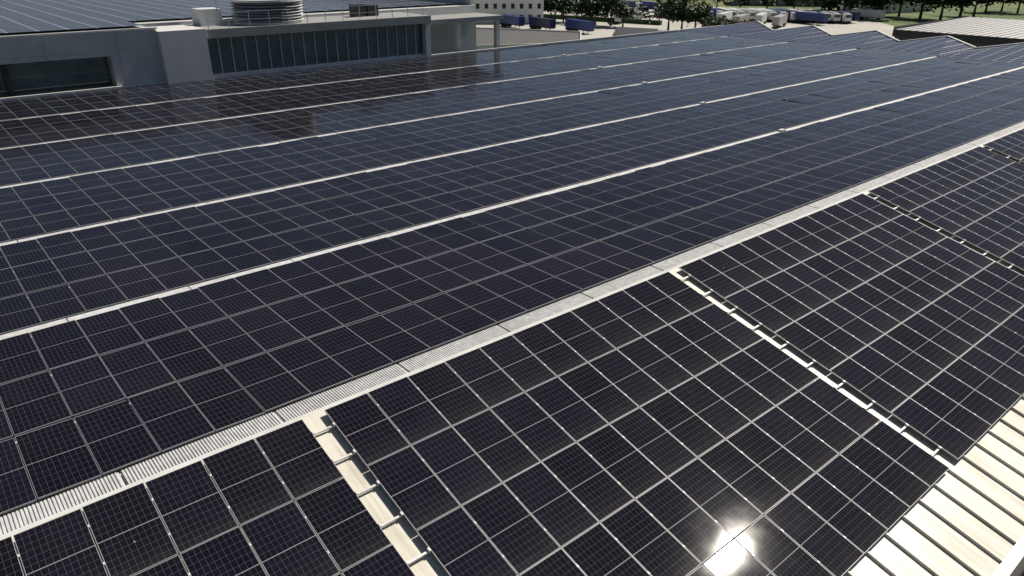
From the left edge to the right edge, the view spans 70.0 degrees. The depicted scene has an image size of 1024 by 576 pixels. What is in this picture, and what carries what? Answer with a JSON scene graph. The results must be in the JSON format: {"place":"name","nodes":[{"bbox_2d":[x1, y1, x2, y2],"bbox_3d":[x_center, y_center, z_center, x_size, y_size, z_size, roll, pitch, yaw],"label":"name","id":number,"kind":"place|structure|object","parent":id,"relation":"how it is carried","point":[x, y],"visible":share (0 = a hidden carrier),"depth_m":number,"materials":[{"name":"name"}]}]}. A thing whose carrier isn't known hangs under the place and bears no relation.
{"place":"outdoors","nodes":[
{"label":"outdoors","id":0,"kind":"place"},
{"bbox_2d":[0,0,503,97],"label":"building","id":1,"kind":"structure","parent":0,"point":[175,51],"depth_m":52.73,"materials":[{"name":"white concrete"}]},
{"bbox_2d":[0,0,460,32],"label":"roof","id":2,"kind":"structure","parent":1,"relation":"on","point":[16,16],"depth_m":62.41,"materials":[{"name":"grey metal"}]},
{"bbox_2d":[190,0,426,28],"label":"rooftop equipment","id":3,"kind":"object","parent":1,"relation":"on","point":[262,12],"visible":1,"depth_m":54.19,"materials":[{"name":"grey metal"}]},
{"bbox_2d":[476,6,893,38],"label":"yard pavement","id":4,"kind":"structure","parent":0,"point":[603,29],"depth_m":267.09,"materials":[{"name":"concrete"}]},
{"bbox_2d":[500,0,885,33],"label":"trucks","id":5,"kind":"object","parent":4,"relation":"on","point":[777,17],"visible":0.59,"depth_m":276.07,"materials":[{"name":"painted metal"},{"name":"plastic tarpaulin"},{"name":"rubber"}]},
{"bbox_2d":[627,0,1023,25],"bbox_3d":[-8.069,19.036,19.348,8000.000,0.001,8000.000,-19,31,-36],"label":"terrain","id":6,"kind":"structure","parent":0,"point":[993,12],"depth_m":327.18,"materials":[{"name":"green plant"}]},
{"bbox_2d":[543,0,933,24],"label":"distant sheds","id":7,"kind":"object","parent":6,"relation":"on","point":[904,9],"visible":0.32,"depth_m":325.56,"materials":[{"name":"metal"}]},
{"bbox_2d":[474,0,1023,49],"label":"background buildings","id":8,"kind":"structure","parent":6,"relation":"on","point":[978,32],"depth_m":154.19,"materials":[{"name":"concrete"}]},
{"bbox_2d":[1009,556,1023,575],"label":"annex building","id":9,"kind":"structure","parent":0,"point":[1018,570],"depth_m":16.62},
{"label":"warehouse","id":10,"kind":"object","parent":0,"visible":0},
{"bbox_2d":[0,121,1023,539],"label":"ridge grating strip","id":11,"kind":"object","parent":10,"relation":"on","point":[60,505],"visible":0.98,"depth_m":15.93,"materials":[{"name":"grey metal"}]},
{"bbox_2d":[0,25,1023,516],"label":"strips","id":12,"kind":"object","parent":10,"relation":"on","point":[98,311],"depth_m":28.97,"materials":[{"name":"white metal"}]},
{"bbox_2d":[0,31,1023,514],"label":"solar panels","id":13,"kind":"object","parent":12,"relation":"on","point":[498,265],"visible":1,"depth_m":27.45,"materials":[{"name":"black glass"}]},
{"bbox_2d":[4,128,1023,575],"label":"metal roof","id":14,"kind":"structure","parent":10,"relation":"on","point":[962,514],"depth_m":14.93,"materials":[{"name":"metal"}]},
{"bbox_2d":[18,149,1011,566],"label":"mounting rails","id":15,"kind":"object","parent":14,"relation":"on","point":[400,433],"visible":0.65,"depth_m":14.05,"materials":[{"name":"silver metal"}]},
{"bbox_2d":[0,129,1023,575],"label":"solar panels","id":16,"kind":"object","parent":15,"relation":"on","point":[788,289],"visible":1,"depth_m":15.42,"materials":[{"name":"black glass"}]},
{"bbox_2d":[17,135,1022,575],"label":"mounting brackets","id":17,"kind":"object","parent":15,"relation":"on","point":[653,419],"visible":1,"depth_m":16.09,"materials":[{"name":"silver metal"}]},
{"bbox_2d":[682,21,1023,63],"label":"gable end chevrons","id":18,"kind":"object","parent":10,"relation":"attached to","point":[948,46],"visible":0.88,"depth_m":72.15,"materials":[{"name":"grey metal"}]}
]}

